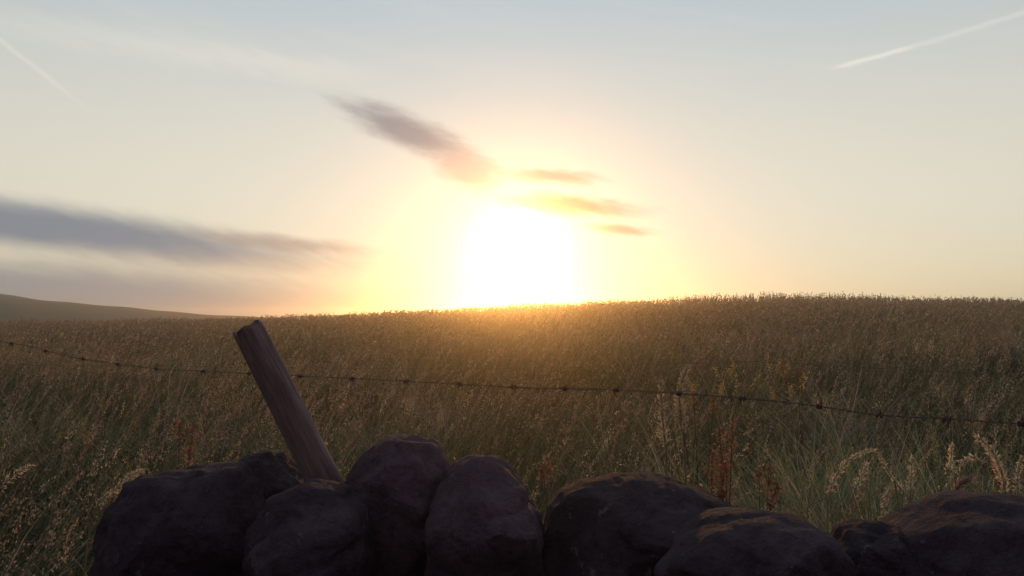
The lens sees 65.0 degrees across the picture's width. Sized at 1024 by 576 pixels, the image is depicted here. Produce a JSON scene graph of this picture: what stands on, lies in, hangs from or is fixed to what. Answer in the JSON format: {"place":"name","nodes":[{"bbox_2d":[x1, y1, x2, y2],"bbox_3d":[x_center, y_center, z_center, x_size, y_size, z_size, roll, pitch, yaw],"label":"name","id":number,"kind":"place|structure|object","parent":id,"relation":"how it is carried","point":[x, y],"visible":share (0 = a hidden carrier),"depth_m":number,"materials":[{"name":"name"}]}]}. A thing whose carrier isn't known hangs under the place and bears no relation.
{"place":"outdoors","nodes":[
{"label":"outdoors","id":0,"kind":"place"},
{"bbox_2d":[0,294,311,325],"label":"hill","id":1,"kind":"structure","parent":0,"point":[14,308],"depth_m":135.33,"materials":[{"name":"green plant"}]},
{"bbox_2d":[375,405,501,457],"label":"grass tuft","id":2,"kind":"object","parent":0,"point":[440,418],"depth_m":2.27,"materials":[{"name":"green plant"}]},
{"bbox_2d":[0,293,1023,575],"bbox_3d":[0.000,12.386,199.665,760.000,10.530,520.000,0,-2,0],"label":"ground","id":3,"kind":"structure","parent":0,"point":[466,426],"depth_m":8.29,"materials":[{"name":"green plant"}]},
{"bbox_2d":[0,464,35,492],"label":"grass stalk","id":4,"kind":"object","parent":3,"relation":"on","point":[19,471],"depth_m":1.65,"materials":[{"name":"beige plant"}]},
{"bbox_2d":[83,491,112,575],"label":"grass stalk","id":5,"kind":"object","parent":3,"relation":"on","point":[106,495],"depth_m":1.66,"materials":[{"name":"beige plant"}]},
{"bbox_2d":[101,468,143,517],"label":"grass stalk","id":6,"kind":"object","parent":3,"relation":"on","point":[125,478],"depth_m":1.70,"materials":[{"name":"beige plant"}]},
{"bbox_2d":[129,469,142,479],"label":"grass stalk","id":7,"kind":"object","parent":3,"relation":"on","point":[136,474],"depth_m":1.84,"materials":[{"name":"beige plant"}]},
{"bbox_2d":[172,420,201,468],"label":"dock plant","id":8,"kind":"object","parent":3,"relation":"on","point":[192,430],"visible":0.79,"depth_m":3.00,"materials":[{"name":"brown plant"}]},
{"bbox_2d":[0,291,1023,575],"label":"seed heads","id":9,"kind":"object","parent":3,"relation":"on","point":[866,301],"visible":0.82,"depth_m":8.89,"materials":[{"name":"beige plant"}]},
{"bbox_2d":[537,456,558,502],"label":"dock plant","id":10,"kind":"object","parent":3,"relation":"on","point":[546,468],"visible":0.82,"depth_m":2.98,"materials":[{"name":"brown plant"}]},
{"bbox_2d":[656,379,672,475],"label":"grass stalk","id":11,"kind":"object","parent":3,"relation":"on","point":[662,418],"depth_m":2.46,"materials":[{"name":"plant"}]},
{"bbox_2d":[673,363,690,481],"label":"grass stalk","id":12,"kind":"object","parent":3,"relation":"on","point":[684,375],"depth_m":2.66,"materials":[{"name":"plant"}]},
{"bbox_2d":[618,402,750,484],"bbox_3d":[0.475,0.849,2.165,0.408,1.089,0.107,0,-2,0],"label":"grass stalk","id":13,"kind":"object","parent":3,"relation":"on","point":[683,422],"depth_m":2.18,"materials":[{"name":"plant"}]},
{"bbox_2d":[673,392,719,490],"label":"dock plant","id":14,"kind":"object","parent":3,"relation":"on","point":[697,402],"visible":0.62,"depth_m":3.18,"materials":[{"name":"plant"}]},
{"bbox_2d":[702,448,730,492],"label":"dock plant","id":15,"kind":"object","parent":3,"relation":"on","point":[720,472],"visible":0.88,"depth_m":2.36,"materials":[{"name":"brown plant"}]},
{"bbox_2d":[686,372,761,481],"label":"flowering tuft","id":16,"kind":"object","parent":3,"relation":"on","point":[755,379],"visible":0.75,"depth_m":5.39,"materials":[{"name":"beige plant"}]},
{"bbox_2d":[710,413,741,502],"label":"dock plant","id":17,"kind":"object","parent":3,"relation":"on","point":[725,440],"visible":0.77,"depth_m":2.66,"materials":[{"name":"brown plant"}]},
{"bbox_2d":[703,360,761,447],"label":"flowering tuft","id":18,"kind":"object","parent":3,"relation":"on","point":[732,383],"visible":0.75,"depth_m":5.98,"materials":[{"name":"beige plant"}]},
{"bbox_2d":[709,482,780,510],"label":"dock plant","id":19,"kind":"object","parent":3,"relation":"on","point":[722,496],"visible":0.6,"depth_m":2.18,"materials":[{"name":"brown plant"}]},
{"bbox_2d":[744,460,763,509],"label":"grass stalk","id":20,"kind":"object","parent":3,"relation":"on","point":[756,483],"depth_m":2.25,"materials":[{"name":"plant"}]},
{"bbox_2d":[749,431,778,512],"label":"grass stalk","id":21,"kind":"object","parent":3,"relation":"on","point":[765,463],"depth_m":2.29,"materials":[{"name":"plant"}]},
{"bbox_2d":[751,461,782,511],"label":"dock plant","id":22,"kind":"object","parent":3,"relation":"on","point":[769,481],"visible":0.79,"depth_m":2.63,"materials":[{"name":"brown plant"}]},
{"bbox_2d":[756,426,794,509],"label":"grass stalk","id":23,"kind":"object","parent":3,"relation":"on","point":[761,465],"depth_m":2.72,"materials":[{"name":"green plant"}]},
{"bbox_2d":[765,354,792,431],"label":"flowering tuft","id":24,"kind":"object","parent":3,"relation":"on","point":[776,379],"visible":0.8,"depth_m":6.11,"materials":[{"name":"beige plant"}]},
{"bbox_2d":[747,371,820,472],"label":"flowering tuft","id":25,"kind":"object","parent":3,"relation":"on","point":[791,398],"visible":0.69,"depth_m":5.08,"materials":[{"name":"beige plant"}]},
{"bbox_2d":[727,444,845,516],"bbox_3d":[0.780,0.918,2.312,0.408,0.948,0.107,0,-2,0],"label":"grass stalk","id":26,"kind":"object","parent":3,"relation":"on","point":[777,483],"depth_m":2.31,"materials":[{"name":"green plant"}]},
{"bbox_2d":[772,363,840,491],"bbox_3d":[1.726,0.912,4.662,0.457,0.921,0.460,-2,-3,40],"label":"dock plant","id":27,"kind":"object","parent":3,"relation":"on","point":[801,383],"visible":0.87,"depth_m":4.82,"materials":[{"name":"plant"}]},
{"bbox_2d":[800,451,817,517],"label":"grass stalk","id":28,"kind":"object","parent":3,"relation":"on","point":[807,481],"depth_m":2.34,"materials":[{"name":"plant"}]},
{"bbox_2d":[807,474,814,519],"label":"grass stalk","id":29,"kind":"object","parent":3,"relation":"on","point":[812,483],"depth_m":2.24,"materials":[{"name":"plant"}]},
{"bbox_2d":[742,448,880,532],"bbox_3d":[0.759,0.880,1.912,0.408,1.011,0.109,0,-2,0],"label":"grass stalk","id":30,"kind":"object","parent":3,"relation":"on","point":[842,467],"depth_m":1.91,"materials":[{"name":"beige plant"}]},
{"bbox_2d":[797,447,826,516],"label":"grass stalk","id":31,"kind":"object","parent":3,"relation":"on","point":[811,474],"depth_m":2.30,"materials":[{"name":"plant"}]},
{"bbox_2d":[771,450,882,531],"bbox_3d":[0.976,0.936,2.430,0.408,0.913,0.104,0,-2,0],"label":"grass stalk","id":32,"kind":"object","parent":3,"relation":"on","point":[831,496],"depth_m":2.44,"materials":[{"name":"plant"}]},
{"bbox_2d":[782,432,872,528],"bbox_3d":[1.045,0.934,2.719,0.408,0.909,0.106,0,-2,0],"label":"grass stalk","id":33,"kind":"object","parent":3,"relation":"on","point":[820,492],"depth_m":2.72,"materials":[{"name":"plant"}]},
{"bbox_2d":[767,461,904,519],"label":"grass stalk","id":34,"kind":"object","parent":3,"relation":"on","point":[857,484],"depth_m":2.08,"materials":[{"name":"green plant"}]},
{"bbox_2d":[839,435,855,522],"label":"grass stalk","id":35,"kind":"object","parent":3,"relation":"on","point":[844,473],"depth_m":2.34,"materials":[{"name":"plant"}]},
{"bbox_2d":[846,461,865,518],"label":"grass stalk","id":36,"kind":"object","parent":3,"relation":"on","point":[854,484],"depth_m":2.48,"materials":[{"name":"plant"}]},
{"bbox_2d":[819,434,904,519],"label":"grass stalk","id":37,"kind":"object","parent":3,"relation":"on","point":[861,479],"depth_m":2.77,"materials":[{"name":"green plant"}]},
{"bbox_2d":[795,436,932,519],"bbox_3d":[0.945,0.889,2.109,0.408,1.009,0.106,0,-2,0],"label":"grass stalk","id":38,"kind":"object","parent":3,"relation":"on","point":[869,479],"depth_m":2.10,"materials":[{"name":"plant"}]},
{"bbox_2d":[835,443,912,517],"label":"grass stalk","id":39,"kind":"object","parent":3,"relation":"on","point":[904,479],"depth_m":2.23,"materials":[{"name":"green plant"}]},
{"bbox_2d":[833,429,920,519],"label":"grass stalk","id":40,"kind":"object","parent":3,"relation":"on","point":[886,477],"depth_m":2.39,"materials":[{"name":"green plant"}]},
{"bbox_2d":[875,463,881,520],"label":"grass stalk","id":41,"kind":"object","parent":3,"relation":"on","point":[878,487],"depth_m":2.18,"materials":[{"name":"beige plant"}]},
{"bbox_2d":[844,453,916,518],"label":"grass stalk","id":42,"kind":"object","parent":3,"relation":"on","point":[910,475],"depth_m":1.89,"materials":[{"name":"beige plant"}]},
{"bbox_2d":[878,480,899,517],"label":"grass stalk","id":43,"kind":"object","parent":3,"relation":"on","point":[885,499],"depth_m":1.85,"materials":[{"name":"beige plant"}]},
{"bbox_2d":[875,460,920,513],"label":"grass stalk","id":44,"kind":"object","parent":3,"relation":"on","point":[913,491],"depth_m":2.31,"materials":[{"name":"plant"}]},
{"bbox_2d":[870,431,941,504],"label":"grass stalk","id":45,"kind":"object","parent":3,"relation":"on","point":[936,462],"depth_m":2.21,"materials":[{"name":"plant"}]},
{"bbox_2d":[898,449,932,507],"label":"grass stalk","id":46,"kind":"object","parent":3,"relation":"on","point":[918,468],"depth_m":2.49,"materials":[{"name":"green plant"}]},
{"bbox_2d":[892,425,941,502],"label":"grass stalk","id":47,"kind":"object","parent":3,"relation":"on","point":[938,463],"depth_m":2.60,"materials":[{"name":"plant"}]},
{"bbox_2d":[859,452,989,507],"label":"grass stalk","id":48,"kind":"object","parent":3,"relation":"on","point":[885,467],"depth_m":1.95,"materials":[{"name":"plant"}]},
{"bbox_2d":[923,428,928,496],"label":"grass stalk","id":49,"kind":"object","parent":3,"relation":"on","point":[926,437],"depth_m":2.60,"materials":[{"name":"green plant"}]},
{"bbox_2d":[925,414,940,496],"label":"grass stalk","id":50,"kind":"object","parent":3,"relation":"on","point":[932,454],"depth_m":2.53,"materials":[{"name":"green plant"}]},
{"bbox_2d":[862,442,1011,500],"bbox_3d":[1.028,0.868,1.863,0.408,1.035,0.109,0,-2,0],"label":"grass stalk","id":51,"kind":"object","parent":3,"relation":"on","point":[950,449],"depth_m":1.84,"materials":[{"name":"beige plant"}]},
{"bbox_2d":[901,430,989,499],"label":"grass stalk","id":52,"kind":"object","parent":3,"relation":"on","point":[971,465],"depth_m":2.80,"materials":[{"name":"beige plant"}]},
{"bbox_2d":[910,445,1010,493],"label":"grass stalk","id":53,"kind":"object","parent":3,"relation":"on","point":[1001,475],"depth_m":1.80,"materials":[{"name":"beige plant"}]},
{"bbox_2d":[898,457,1023,499],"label":"grass stalk","id":54,"kind":"object","parent":3,"relation":"on","point":[977,470],"depth_m":2.27,"materials":[{"name":"beige plant"}]},
{"bbox_2d":[917,424,1005,494],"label":"grass stalk","id":55,"kind":"object","parent":3,"relation":"on","point":[1003,428],"depth_m":2.33,"materials":[{"name":"plant"}]},
{"bbox_2d":[951,473,975,490],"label":"grass stalk","id":56,"kind":"object","parent":3,"relation":"on","point":[963,481],"depth_m":1.79,"materials":[{"name":"brown plant"}]},
{"bbox_2d":[944,452,988,492],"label":"grass stalk","id":57,"kind":"object","parent":3,"relation":"on","point":[962,464],"depth_m":1.85,"materials":[{"name":"beige plant"}]},
{"bbox_2d":[972,417,980,491],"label":"grass stalk","id":58,"kind":"object","parent":3,"relation":"on","point":[976,443],"depth_m":2.66,"materials":[{"name":"plant"}]},
{"bbox_2d":[932,455,1023,495],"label":"grass stalk","id":59,"kind":"object","parent":3,"relation":"on","point":[1019,465],"depth_m":1.85,"materials":[{"name":"beige plant"}]},
{"bbox_2d":[939,433,1023,496],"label":"grass stalk","id":60,"kind":"object","parent":3,"relation":"on","point":[983,442],"depth_m":1.80,"materials":[{"name":"beige plant"}]},
{"bbox_2d":[985,458,1016,494],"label":"dock plant","id":61,"kind":"object","parent":3,"relation":"on","point":[997,481],"visible":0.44,"depth_m":2.17,"materials":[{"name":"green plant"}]},
{"bbox_2d":[992,444,1010,492],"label":"grass stalk","id":62,"kind":"object","parent":3,"relation":"on","point":[1000,463],"depth_m":2.13,"materials":[{"name":"plant"}]},
{"bbox_2d":[1004,424,1007,473],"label":"grass stalk","id":63,"kind":"object","parent":3,"relation":"on","point":[1005,451],"depth_m":2.76,"materials":[{"name":"beige plant"}]},
{"bbox_3d":[1.805,1.223,1.613,5.439,1.074,0.778,0,-2,0],"label":"stone wall","id":64,"kind":"object","parent":3,"relation":"on","visible":0},
{"bbox_2d":[89,459,265,575],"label":"wall stone","id":65,"kind":"object","parent":64,"relation":"on","point":[195,520],"visible":0.91,"depth_m":1.57,"materials":[{"name":"grey stone"}]},
{"bbox_2d":[240,449,304,499],"bbox_3d":[-0.548,0.460,1.828,0.190,0.190,0.235,0,-2,0],"label":"wall stone","id":66,"kind":"object","parent":65,"relation":"on","point":[276,472],"visible":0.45,"depth_m":1.77,"materials":[{"name":"grey stone"}]},
{"bbox_2d":[232,320,344,482],"bbox_3d":[-0.404,0.416,1.739,0.087,0.754,0.086,-27,3,-12],"label":"fence post","id":67,"kind":"object","parent":64,"relation":"on","point":[309,451],"visible":0.62,"depth_m":1.70,"materials":[{"name":"brown wood"}]},
{"bbox_2d":[0,341,1023,428],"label":"barbed wire","id":68,"kind":"object","parent":67,"relation":"attached to","point":[740,398],"visible":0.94,"depth_m":1.64,"materials":[{"name":"grey metal"}]},
{"bbox_2d":[242,477,379,575],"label":"wall stone","id":69,"kind":"object","parent":64,"relation":"on","point":[314,526],"visible":1,"depth_m":1.46,"materials":[{"name":"grey stone"}]},
{"bbox_2d":[344,433,449,575],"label":"wall stone","id":70,"kind":"object","parent":64,"relation":"on","point":[394,480],"visible":0.76,"depth_m":1.61,"materials":[{"name":"grey stone"}]},
{"bbox_2d":[424,454,544,575],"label":"wall stone","id":71,"kind":"object","parent":64,"relation":"on","point":[484,518],"visible":0.99,"depth_m":1.48,"materials":[{"name":"grey stone"}]},
{"bbox_2d":[542,471,733,575],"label":"wall stone","id":72,"kind":"object","parent":64,"relation":"on","point":[622,524],"visible":0.81,"depth_m":1.54,"materials":[{"name":"grey stone"}]},
{"bbox_2d":[653,507,856,575],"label":"wall stone","id":73,"kind":"object","parent":64,"relation":"on","point":[729,541],"visible":0.99,"depth_m":1.25,"materials":[{"name":"grey stone"}]},
{"bbox_2d":[830,518,910,575],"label":"wall stone","id":74,"kind":"object","parent":64,"relation":"on","point":[873,548],"visible":0.74,"depth_m":1.45,"materials":[{"name":"grey stone"}]},
{"bbox_2d":[881,490,1023,575],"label":"wall stone","id":75,"kind":"object","parent":64,"relation":"on","point":[953,533],"visible":0.85,"depth_m":1.39,"materials":[{"name":"stone"}]},
{"bbox_2d":[0,0,1023,318],"label":"sky","id":76,"kind":"structure","parent":0,"point":[257,158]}
]}

